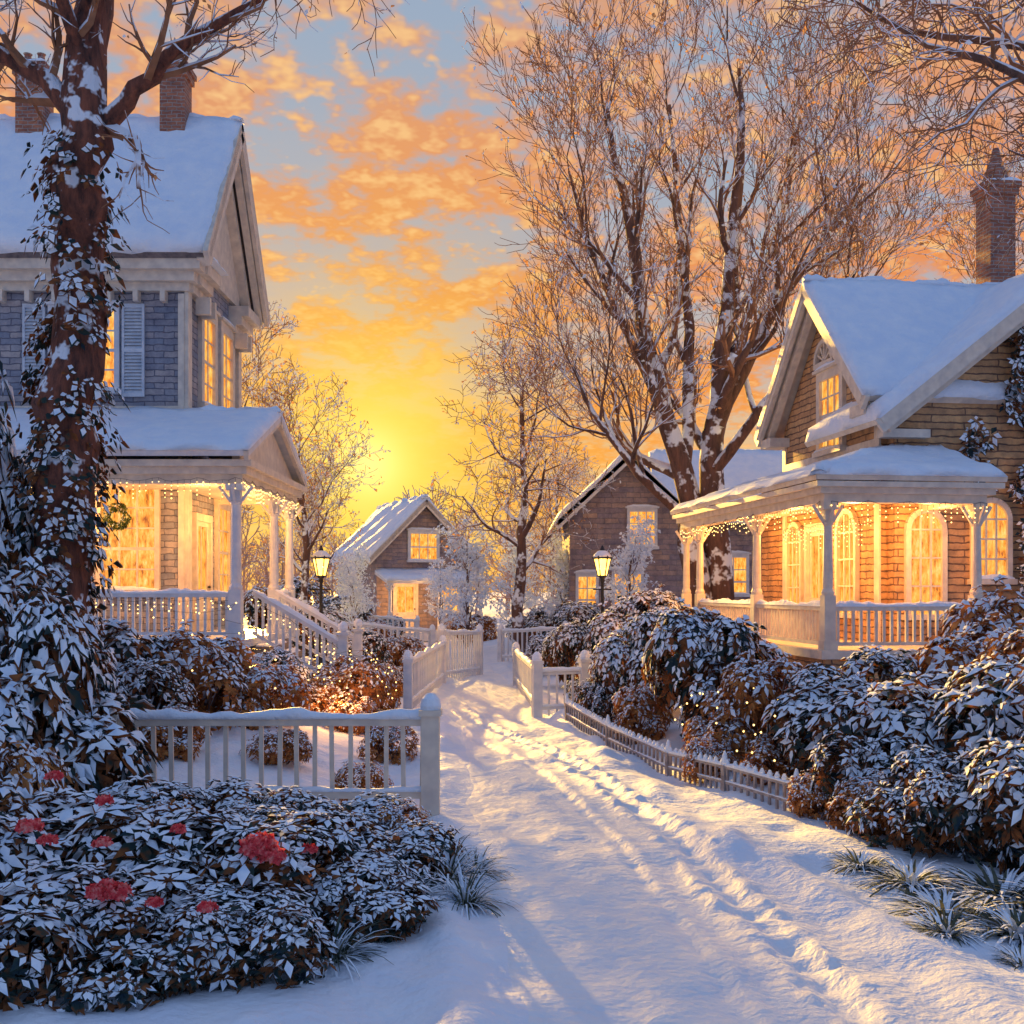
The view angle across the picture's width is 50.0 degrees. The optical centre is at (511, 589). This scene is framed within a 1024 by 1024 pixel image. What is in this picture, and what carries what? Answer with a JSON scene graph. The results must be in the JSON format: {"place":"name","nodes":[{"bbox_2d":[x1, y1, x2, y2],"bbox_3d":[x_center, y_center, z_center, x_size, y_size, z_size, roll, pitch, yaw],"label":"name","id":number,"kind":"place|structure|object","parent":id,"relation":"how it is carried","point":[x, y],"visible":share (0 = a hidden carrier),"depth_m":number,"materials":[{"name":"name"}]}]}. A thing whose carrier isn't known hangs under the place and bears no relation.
{"place":"outdoors","nodes":[
{"label":"outdoors","id":0,"kind":"place"},
{"bbox_2d":[329,494,485,640],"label":"house","id":1,"kind":"structure","parent":0,"point":[402,544],"depth_m":51.76,"materials":[{"name":"brown wood"}]},
{"bbox_2d":[406,527,440,562],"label":"window","id":2,"kind":"structure","parent":1,"relation":"in","point":[422,545],"depth_m":51.94,"materials":[{"name":"glass"}]},
{"bbox_2d":[0,592,1023,1023],"bbox_3d":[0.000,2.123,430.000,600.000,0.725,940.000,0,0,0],"label":"ground","id":3,"kind":"structure","parent":0,"point":[448,966],"depth_m":7.79,"materials":[{"name":"white snow"}]},
{"bbox_2d":[0,361,33,590],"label":"shrub","id":4,"kind":"object","parent":3,"relation":"on","point":[8,454],"visible":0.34,"depth_m":13.27,"materials":[{"name":"white plant"}]},
{"bbox_2d":[0,480,37,611],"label":"shrub","id":5,"kind":"object","parent":3,"relation":"on","point":[29,529],"visible":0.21,"depth_m":12.77,"materials":[{"name":"white plant"}]},
{"bbox_2d":[0,782,64,934],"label":"shrub","id":6,"kind":"object","parent":3,"relation":"on","point":[19,851],"visible":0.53,"depth_m":6.98,"materials":[{"name":"white plant"}]},
{"bbox_2d":[0,720,75,869],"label":"shrub","id":7,"kind":"object","parent":3,"relation":"on","point":[29,766],"visible":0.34,"depth_m":8.19,"materials":[{"name":"white plant"}]},
{"bbox_2d":[0,554,107,784],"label":"shrub","id":8,"kind":"object","parent":3,"relation":"on","point":[29,632],"visible":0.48,"depth_m":9.65,"materials":[{"name":"white plant"}]},
{"bbox_2d":[0,858,136,1011],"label":"shrub","id":9,"kind":"object","parent":3,"relation":"on","point":[44,922],"visible":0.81,"depth_m":6.20,"materials":[{"name":"green plant"}]},
{"bbox_2d":[0,655,162,802],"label":"shrub","id":10,"kind":"object","parent":3,"relation":"on","point":[102,744],"visible":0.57,"depth_m":9.20,"materials":[{"name":"green plant"}]},
{"bbox_2d":[0,787,211,939],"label":"shrub","id":11,"kind":"object","parent":3,"relation":"on","point":[83,822],"visible":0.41,"depth_m":7.40,"materials":[{"name":"white plant"}]},
{"bbox_2d":[18,875,243,1015],"bbox_3d":[-2.289,2.109,6.457,1.244,0.683,1.281,0,0,24],"label":"shrub","id":12,"kind":"object","parent":3,"relation":"on","point":[173,945],"visible":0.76,"depth_m":6.30,"materials":[{"name":"green plant"}]},
{"bbox_2d":[88,616,183,704],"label":"shrub","id":13,"kind":"object","parent":3,"relation":"on","point":[122,641],"visible":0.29,"depth_m":14.74,"materials":[{"name":"brown plant"}]},
{"bbox_2d":[62,775,210,861],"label":"shrub","id":14,"kind":"object","parent":3,"relation":"on","point":[136,794],"visible":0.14,"depth_m":9.05,"materials":[{"name":"white plant"}]},
{"bbox_2d":[100,657,199,737],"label":"shrub","id":15,"kind":"object","parent":3,"relation":"on","point":[151,670],"visible":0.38,"depth_m":14.21,"materials":[{"name":"white plant"}]},
{"bbox_2d":[14,770,322,971],"bbox_3d":[-2.130,1.793,6.848,1.862,1.218,1.264,0,0,0],"label":"flower shrub","id":16,"kind":"object","parent":3,"relation":"on","point":[251,847],"visible":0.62,"depth_m":6.75,"materials":[{"name":"red plant"}]},
{"bbox_2d":[127,700,212,761],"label":"shrub","id":17,"kind":"object","parent":3,"relation":"on","point":[180,740],"visible":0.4,"depth_m":12.99,"materials":[{"name":"brown plant"}]},
{"bbox_2d":[0,52,364,699],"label":"house","id":18,"kind":"structure","parent":3,"relation":"on","point":[190,316],"depth_m":22.50,"materials":[{"name":"grey stone"}]},
{"bbox_2d":[44,299,121,394],"bbox_3d":[-8.750,-4.979,22.425,1.570,1.959,0.190,0,0,0],"label":"window","id":19,"kind":"structure","parent":18,"relation":"in","point":[112,364],"depth_m":22.44,"materials":[{"name":"glass"}]},
{"bbox_2d":[96,489,160,590],"bbox_3d":[-7.850,-1.131,22.425,1.420,2.463,0.189,0,0,0],"label":"window","id":20,"kind":"structure","parent":18,"relation":"in","point":[138,551],"depth_m":22.48,"materials":[{"name":"yellow glass"}]},
{"bbox_2d":[192,512,212,631],"bbox_3d":[-6.657,-0.365,23.600,0.125,2.510,1.240,0,0,0],"label":"door","id":21,"kind":"structure","parent":18,"relation":"in","point":[202,524],"depth_m":23.59,"materials":[{"name":"beige paint"}]},
{"bbox_2d":[197,311,220,406],"bbox_3d":[-6.625,-5.094,24.050,0.189,2.388,1.370,0,0,0],"label":"window","id":22,"kind":"structure","parent":18,"relation":"in","point":[207,329],"depth_m":24.03,"materials":[{"name":"yellow glass"}]},
{"bbox_2d":[214,499,230,600],"bbox_3d":[-6.625,-0.957,25.300,0.189,2.413,1.300,0,0,0],"label":"window","id":23,"kind":"structure","parent":18,"relation":"in","point":[222,513],"depth_m":25.25,"materials":[{"name":"yellow glass"}]},
{"bbox_2d":[218,316,234,407],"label":"window","id":24,"kind":"structure","parent":18,"relation":"in","point":[226,350],"depth_m":25.58,"materials":[{"name":"yellow glass"}]},
{"bbox_2d":[82,808,320,950],"bbox_3d":[-2.165,2.010,7.491,1.777,0.986,1.756,0,0,36],"label":"shrub","id":25,"kind":"object","parent":3,"relation":"on","point":[177,866],"visible":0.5,"depth_m":7.18,"materials":[{"name":"white plant"}]},
{"bbox_2d":[0,0,409,633],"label":"tree","id":26,"kind":"object","parent":3,"relation":"on","point":[76,96],"visible":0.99,"depth_m":12.78,"materials":[{"name":"brown plant"}]},
{"bbox_2d":[0,129,131,675],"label":"climbing ivy","id":27,"kind":"object","parent":26,"relation":"attached to","point":[38,435],"visible":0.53,"depth_m":12.67,"materials":[{"name":"green plant"}]},
{"bbox_2d":[141,619,274,730],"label":"shrub","id":28,"kind":"object","parent":3,"relation":"on","point":[206,684],"visible":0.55,"depth_m":15.38,"materials":[{"name":"brown plant"}]},
{"bbox_2d":[168,775,327,815],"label":"shrub","id":29,"kind":"object","parent":3,"relation":"on","point":[225,798],"visible":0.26,"depth_m":9.64,"materials":[{"name":"white plant"}]},
{"bbox_2d":[184,887,338,993],"bbox_3d":[-1.560,2.168,6.750,1.033,0.616,1.045,0,0,-25],"label":"shrub","id":30,"kind":"object","parent":3,"relation":"on","point":[298,946],"visible":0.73,"depth_m":6.44,"materials":[{"name":"white plant"}]},
{"bbox_2d":[213,655,312,728],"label":"shrub","id":31,"kind":"object","parent":3,"relation":"on","point":[298,695],"visible":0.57,"depth_m":15.94,"materials":[{"name":"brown plant"}]},
{"bbox_2d":[99,693,441,817],"bbox_3d":[-2.465,1.740,11.200,3.495,1.380,0.225,0,0,0],"label":"fence","id":32,"kind":"object","parent":3,"relation":"on","point":[426,715],"visible":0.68,"depth_m":11.16,"materials":[{"name":"beige paint"}]},
{"bbox_2d":[242,300,302,512],"bbox_3d":[-10.445,-4.322,38.186,6.278,13.051,6.250,0,0,-9],"label":"tree","id":33,"kind":"object","parent":3,"relation":"on","point":[245,378],"visible":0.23,"depth_m":37.68,"materials":[{"name":"brown plant"}]},
{"bbox_2d":[238,726,311,764],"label":"shrub","id":34,"kind":"object","parent":3,"relation":"on","point":[288,747],"visible":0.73,"depth_m":13.64,"materials":[{"name":"brown plant"}]},
{"bbox_2d":[244,576,332,628],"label":"shrub","id":35,"kind":"object","parent":3,"relation":"on","point":[249,606],"visible":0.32,"depth_m":43.20,"materials":[{"name":"white plant"}]},
{"bbox_2d":[260,441,359,601],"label":"tree","id":36,"kind":"object","parent":3,"relation":"on","point":[332,547],"visible":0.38,"depth_m":49.91,"materials":[{"name":"brown plant"}]},
{"bbox_2d":[206,805,429,927],"bbox_3d":[-1.356,2.011,7.939,1.665,0.877,1.618,0,0,36],"label":"shrub","id":37,"kind":"object","parent":3,"relation":"on","point":[323,826],"visible":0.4,"depth_m":7.83,"materials":[{"name":"white plant"}]},
{"bbox_2d":[249,354,390,649],"bbox_3d":[-6.230,-2.516,34.141,4.479,9.354,4.500,0,0,4],"label":"tree","id":38,"kind":"object","parent":3,"relation":"on","point":[304,569],"visible":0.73,"depth_m":33.91,"materials":[{"name":"brown plant"}]},
{"bbox_2d":[293,902,403,983],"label":"ornamental grass","id":39,"kind":"object","parent":3,"relation":"on","point":[345,953],"depth_m":7.00,"materials":[{"name":"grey plant"}]},
{"bbox_2d":[308,648,391,713],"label":"shrub","id":40,"kind":"object","parent":3,"relation":"on","point":[353,679],"visible":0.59,"depth_m":18.55,"materials":[{"name":"brown plant"}]},
{"bbox_2d":[325,553,375,629],"bbox_3d":[-5.286,0.508,36.029,1.800,3.620,1.854,0,0,-16],"label":"tree","id":41,"kind":"object","parent":3,"relation":"on","point":[343,579],"visible":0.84,"depth_m":35.88,"materials":[{"name":"white plant"}]},
{"bbox_2d":[302,790,418,849],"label":"shrub","id":42,"kind":"object","parent":3,"relation":"on","point":[366,808],"visible":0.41,"depth_m":9.59,"materials":[{"name":"white plant"}]},
{"bbox_2d":[335,757,394,802],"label":"shrub","id":43,"kind":"object","parent":3,"relation":"on","point":[376,779],"visible":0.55,"depth_m":12.37,"materials":[{"name":"brown plant"}]},
{"bbox_2d":[301,848,444,945],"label":"shrub","id":44,"kind":"object","parent":3,"relation":"on","point":[329,899],"visible":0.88,"depth_m":7.33,"materials":[{"name":"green plant"}]},
{"bbox_2d":[356,726,419,765],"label":"shrub","id":45,"kind":"object","parent":3,"relation":"on","point":[377,741],"visible":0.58,"depth_m":15.04,"materials":[{"name":"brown plant"}]},
{"bbox_2d":[334,818,463,888],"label":"shrub","id":46,"kind":"object","parent":3,"relation":"on","point":[423,842],"visible":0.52,"depth_m":8.57,"materials":[{"name":"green plant"}]},
{"bbox_2d":[242,482,561,614],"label":"distant woods","id":47,"kind":"object","parent":3,"relation":"on","point":[257,571],"visible":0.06,"depth_m":84.99,"materials":[{"name":"brown plant"}]},
{"bbox_2d":[368,798,439,845],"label":"shrub","id":48,"kind":"object","parent":3,"relation":"on","point":[386,813],"visible":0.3,"depth_m":9.44,"materials":[{"name":"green plant"}]},
{"bbox_2d":[402,635,446,709],"bbox_3d":[-1.825,1.748,23.800,0.200,1.278,6.605,0,0,2],"label":"fence","id":49,"kind":"object","parent":3,"relation":"on","point":[424,672],"visible":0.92,"depth_m":22.87,"materials":[{"name":"white paint"}]},
{"bbox_2d":[420,555,462,627],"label":"tree","id":50,"kind":"object","parent":3,"relation":"on","point":[439,610],"visible":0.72,"depth_m":48.98,"materials":[{"name":"white plant"}]},
{"bbox_2d":[436,623,483,679],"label":"fence","id":51,"kind":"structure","parent":3,"relation":"on","point":[473,665],"depth_m":29.11,"materials":[{"name":"white paint"}]},
{"bbox_2d":[411,833,508,902],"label":"ornamental grass","id":52,"kind":"object","parent":3,"relation":"on","point":[462,866],"depth_m":8.61,"materials":[{"name":"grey plant"}]},
{"bbox_2d":[431,513,499,629],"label":"tree","id":53,"kind":"object","parent":3,"relation":"on","point":[462,602],"visible":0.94,"depth_m":41.85,"materials":[{"name":"white plant"}]},
{"bbox_2d":[425,858,523,920],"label":"ornamental grass","id":54,"kind":"object","parent":3,"relation":"on","point":[466,899],"depth_m":8.13,"materials":[{"name":"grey plant"}]},
{"bbox_2d":[481,531,546,627],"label":"tree","id":55,"kind":"object","parent":3,"relation":"on","point":[528,595],"visible":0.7,"depth_m":45.82,"materials":[{"name":"white plant"}]},
{"bbox_2d":[421,304,623,653],"bbox_3d":[0.578,-3.633,36.519,6.469,11.989,7.041,0,0,-34],"label":"tree","id":56,"kind":"object","parent":3,"relation":"on","point":[523,527],"visible":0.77,"depth_m":35.99,"materials":[{"name":"brown plant"}]},
{"bbox_2d":[489,429,598,607],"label":"tree","id":57,"kind":"object","parent":3,"relation":"on","point":[583,480],"visible":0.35,"depth_m":50.10,"materials":[{"name":"brown plant"}]},
{"bbox_2d":[534,531,568,617],"bbox_3d":[1.873,0.107,39.109,2.216,4.455,2.282,0,0,41],"label":"tree","id":58,"kind":"object","parent":3,"relation":"on","point":[550,606],"visible":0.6,"depth_m":38.85,"materials":[{"name":"white plant"}]},
{"bbox_2d":[530,650,591,717],"bbox_3d":[0.905,1.779,20.300,1.125,1.330,0.213,0,0,-13],"label":"fence","id":59,"kind":"object","parent":3,"relation":"on","point":[538,672],"visible":0.81,"depth_m":20.23,"materials":[{"name":"white paint"}]},
{"bbox_2d":[542,617,602,686],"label":"shrub","id":60,"kind":"object","parent":3,"relation":"on","point":[569,646],"visible":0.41,"depth_m":25.59,"materials":[{"name":"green plant"}]},
{"bbox_2d":[564,693,609,745],"bbox_3d":[1.201,2.120,17.800,0.077,0.666,2.527,0,0,-12],"label":"border fence","id":61,"kind":"object","parent":3,"relation":"on","point":[599,722],"visible":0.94,"depth_m":17.78,"materials":[{"name":"grey paint"}]},
{"bbox_2d":[574,678,615,725],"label":"shrub","id":62,"kind":"object","parent":3,"relation":"on","point":[587,702],"visible":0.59,"depth_m":18.86,"materials":[{"name":"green plant"}]},
{"bbox_2d":[595,512,661,616],"bbox_3d":[3.692,-0.027,33.424,2.354,4.734,2.424,0,0,4],"label":"tree","id":63,"kind":"object","parent":3,"relation":"on","point":[629,546],"visible":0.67,"depth_m":33.28,"materials":[{"name":"white plant"}]},
{"bbox_2d":[582,584,682,653],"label":"shrub","id":64,"kind":"object","parent":3,"relation":"on","point":[636,604],"visible":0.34,"depth_m":24.63,"materials":[{"name":"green plant"}]},
{"bbox_2d":[588,601,687,712],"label":"shrub","id":65,"kind":"object","parent":3,"relation":"on","point":[623,659],"visible":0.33,"depth_m":18.85,"materials":[{"name":"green plant"}]},
{"bbox_2d":[607,721,670,775],"bbox_3d":[1.755,2.248,15.482,0.076,0.570,2.318,0,0,-15],"label":"border fence","id":66,"kind":"object","parent":3,"relation":"on","point":[638,738],"visible":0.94,"depth_m":15.28,"materials":[{"name":"grey paint"}]},
{"bbox_2d":[611,677,674,744],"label":"shrub","id":67,"kind":"object","parent":3,"relation":"on","point":[644,722],"visible":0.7,"depth_m":17.28,"materials":[{"name":"brown plant"}]},
{"bbox_2d":[549,449,781,612],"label":"house","id":68,"kind":"structure","parent":3,"relation":"on","point":[611,515],"depth_m":38.00,"materials":[{"name":"brown wood"}]},
{"bbox_2d":[667,747,727,790],"bbox_3d":[2.280,2.185,13.632,0.075,0.592,1.604,0,0,-17],"label":"border fence","id":69,"kind":"object","parent":3,"relation":"on","point":[705,760],"visible":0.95,"depth_m":13.44,"materials":[{"name":"grey paint"}]},
{"bbox_2d":[680,731,739,783],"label":"shrub","id":70,"kind":"object","parent":3,"relation":"on","point":[696,745],"visible":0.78,"depth_m":13.79,"materials":[{"name":"brown plant"}]},
{"bbox_2d":[640,597,793,740],"bbox_3d":[2.956,1.285,16.143,2.297,2.359,2.301,0,0,16],"label":"shrub","id":71,"kind":"object","parent":3,"relation":"on","point":[695,668],"visible":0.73,"depth_m":15.75,"materials":[{"name":"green plant"}]},
{"bbox_2d":[460,0,986,613],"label":"tree","id":72,"kind":"object","parent":3,"relation":"on","point":[730,362],"visible":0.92,"depth_m":29.03,"materials":[{"name":"brown plant"}]},
{"bbox_2d":[682,646,813,763],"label":"shrub","id":73,"kind":"object","parent":3,"relation":"on","point":[741,680],"visible":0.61,"depth_m":14.24,"materials":[{"name":"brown plant"}]},
{"bbox_2d":[724,759,800,813],"bbox_3d":[2.746,2.154,12.182,0.076,0.570,1.518,0,0,-19],"label":"border fence","id":74,"kind":"object","parent":3,"relation":"on","point":[742,769],"visible":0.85,"depth_m":12.19,"materials":[{"name":"grey paint"}]},
{"bbox_2d":[739,733,816,785],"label":"shrub","id":75,"kind":"object","parent":3,"relation":"on","point":[763,746],"visible":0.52,"depth_m":12.89,"materials":[{"name":"brown plant"}]},
{"bbox_2d":[786,769,836,820],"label":"shrub","id":76,"kind":"object","parent":3,"relation":"on","point":[814,803],"visible":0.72,"depth_m":11.25,"materials":[{"name":"brown plant"}]},
{"bbox_2d":[756,675,917,778],"bbox_3d":[3.979,1.688,12.575,1.980,1.411,2.080,0,0,-23],"label":"shrub","id":77,"kind":"object","parent":3,"relation":"on","point":[810,716],"visible":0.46,"depth_m":12.47,"materials":[{"name":"white plant"}]},
{"bbox_2d":[670,148,1023,683],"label":"house","id":78,"kind":"structure","parent":3,"relation":"on","point":[882,390],"depth_m":20.29,"materials":[{"name":"beige wood"}]},
{"bbox_2d":[785,522,803,602],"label":"window","id":79,"kind":"structure","parent":78,"relation":"in","point":[794,561],"depth_m":24.24,"materials":[{"name":"glass"}]},
{"bbox_2d":[804,523,823,602],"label":"window","id":80,"kind":"structure","parent":78,"relation":"in","point":[813,555],"depth_m":23.27,"materials":[{"name":"glass"}]},
{"bbox_2d":[812,360,847,457],"bbox_3d":[6.447,-3.695,22.306,0.189,1.889,1.390,0,0,-8],"label":"window","id":81,"kind":"structure","parent":78,"relation":"in","point":[830,383],"depth_m":22.33,"materials":[{"name":"yellow glass"}]},
{"bbox_2d":[834,508,859,618],"bbox_3d":[6.550,-0.525,21.562,0.180,2.149,1.050,0,0,-8],"label":"window","id":82,"kind":"structure","parent":78,"relation":"in","point":[846,559],"depth_m":21.58,"materials":[{"name":"yellow glass"}]},
{"bbox_2d":[901,509,948,619],"bbox_3d":[7.554,-0.475,20.011,0.900,2.049,0.180,0,0,-8],"label":"window","id":83,"kind":"structure","parent":78,"relation":"in","point":[925,541],"depth_m":20.04,"materials":[{"name":"yellow glass"}]},
{"bbox_2d":[958,325,1023,602],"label":"climbing ivy","id":84,"kind":"object","parent":78,"relation":"attached to","point":[972,444],"visible":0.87,"depth_m":19.99,"materials":[{"name":"green plant"}]},
{"bbox_2d":[967,497,1017,583],"bbox_3d":[8.824,-0.900,20.176,0.900,1.599,0.190,0,0,-8],"label":"window","id":85,"kind":"structure","parent":78,"relation":"in","point":[997,528],"depth_m":20.21,"materials":[{"name":"yellow glass"}]},
{"bbox_2d":[786,644,931,735],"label":"shrub","id":86,"kind":"object","parent":3,"relation":"on","point":[860,664],"visible":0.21,"depth_m":13.64,"materials":[{"name":"white plant"}]},
{"bbox_2d":[824,846,897,875],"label":"ornamental grass","id":87,"kind":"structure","parent":3,"relation":"on","point":[862,863],"depth_m":9.27,"materials":[{"name":"green plant"}]},
{"bbox_2d":[824,768,898,835],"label":"shrub","id":88,"kind":"object","parent":3,"relation":"on","point":[837,815],"visible":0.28,"depth_m":10.56,"materials":[{"name":"brown plant"}]},
{"bbox_2d":[809,729,921,822],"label":"shrub","id":89,"kind":"object","parent":3,"relation":"on","point":[871,753],"visible":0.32,"depth_m":10.99,"materials":[{"name":"white plant"}]},
{"bbox_2d":[711,0,1023,274],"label":"tree","id":90,"kind":"object","parent":3,"relation":"on","point":[1013,70],"visible":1,"depth_m":12.11,"materials":[{"name":"brown plant"}]},
{"bbox_2d":[830,668,951,768],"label":"shrub","id":91,"kind":"object","parent":3,"relation":"on","point":[908,722],"visible":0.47,"depth_m":11.29,"materials":[{"name":"white plant"}]},
{"bbox_2d":[841,744,977,858],"bbox_3d":[3.710,1.933,10.055,1.494,1.014,1.452,0,0,35],"label":"shrub","id":92,"kind":"object","parent":3,"relation":"on","point":[918,802],"visible":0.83,"depth_m":9.78,"materials":[{"name":"white plant"}]},
{"bbox_2d":[873,881,1020,929],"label":"ornamental grass","id":93,"kind":"object","parent":3,"relation":"on","point":[930,903],"depth_m":8.16,"materials":[{"name":"green plant"}]},
{"bbox_2d":[901,903,998,951],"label":"ornamental grass","id":94,"kind":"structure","parent":3,"relation":"on","point":[945,926],"depth_m":7.59,"materials":[{"name":"green plant"}]},
{"bbox_2d":[907,650,1023,758],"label":"shrub","id":95,"kind":"object","parent":3,"relation":"on","point":[972,695],"visible":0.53,"depth_m":10.36,"materials":[{"name":"white plant"}]},
{"bbox_2d":[911,610,1023,684],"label":"shrub","id":96,"kind":"object","parent":3,"relation":"on","point":[950,654],"visible":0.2,"depth_m":13.19,"materials":[{"name":"white plant"}]},
{"bbox_2d":[915,98,1023,283],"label":"tree","id":97,"kind":"object","parent":3,"relation":"on","point":[965,228],"visible":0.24,"depth_m":33.05,"materials":[{"name":"brown plant"}]},
{"bbox_2d":[928,727,1023,876],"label":"shrub","id":98,"kind":"object","parent":3,"relation":"on","point":[972,806],"visible":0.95,"depth_m":9.11,"materials":[{"name":"white plant"}]},
{"bbox_2d":[929,854,1023,915],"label":"ornamental grass","id":99,"kind":"object","parent":3,"relation":"on","point":[974,882],"depth_m":8.49,"materials":[{"name":"green plant"}]},
{"bbox_2d":[937,574,1023,670],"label":"shrub","id":100,"kind":"object","parent":3,"relation":"on","point":[962,617],"visible":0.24,"depth_m":14.27,"materials":[{"name":"white plant"}]},
{"bbox_2d":[942,897,1023,950],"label":"ornamental grass","id":101,"kind":"object","parent":3,"relation":"on","point":[1008,924],"depth_m":7.75,"materials":[{"name":"green plant"}]},
{"bbox_2d":[970,618,1023,666],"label":"shrub","id":102,"kind":"object","parent":3,"relation":"on","point":[1010,643],"visible":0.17,"depth_m":12.08,"materials":[{"name":"white plant"}]},
{"bbox_2d":[0,0,1023,592],"label":"sky","id":103,"kind":"structure","parent":0,"point":[377,230],"materials":[{"name":"orange"}]},
{"bbox_2d":[408,643,956,1023],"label":"path","id":104,"kind":"structure","parent":0,"point":[628,914],"depth_m":7.95,"materials":[{"name":"white snow"}]},
{"bbox_2d":[848,856,966,899],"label":"ornamental grass","id":105,"kind":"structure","parent":0,"point":[913,875],"depth_m":8.76,"materials":[{"name":"green plant"}]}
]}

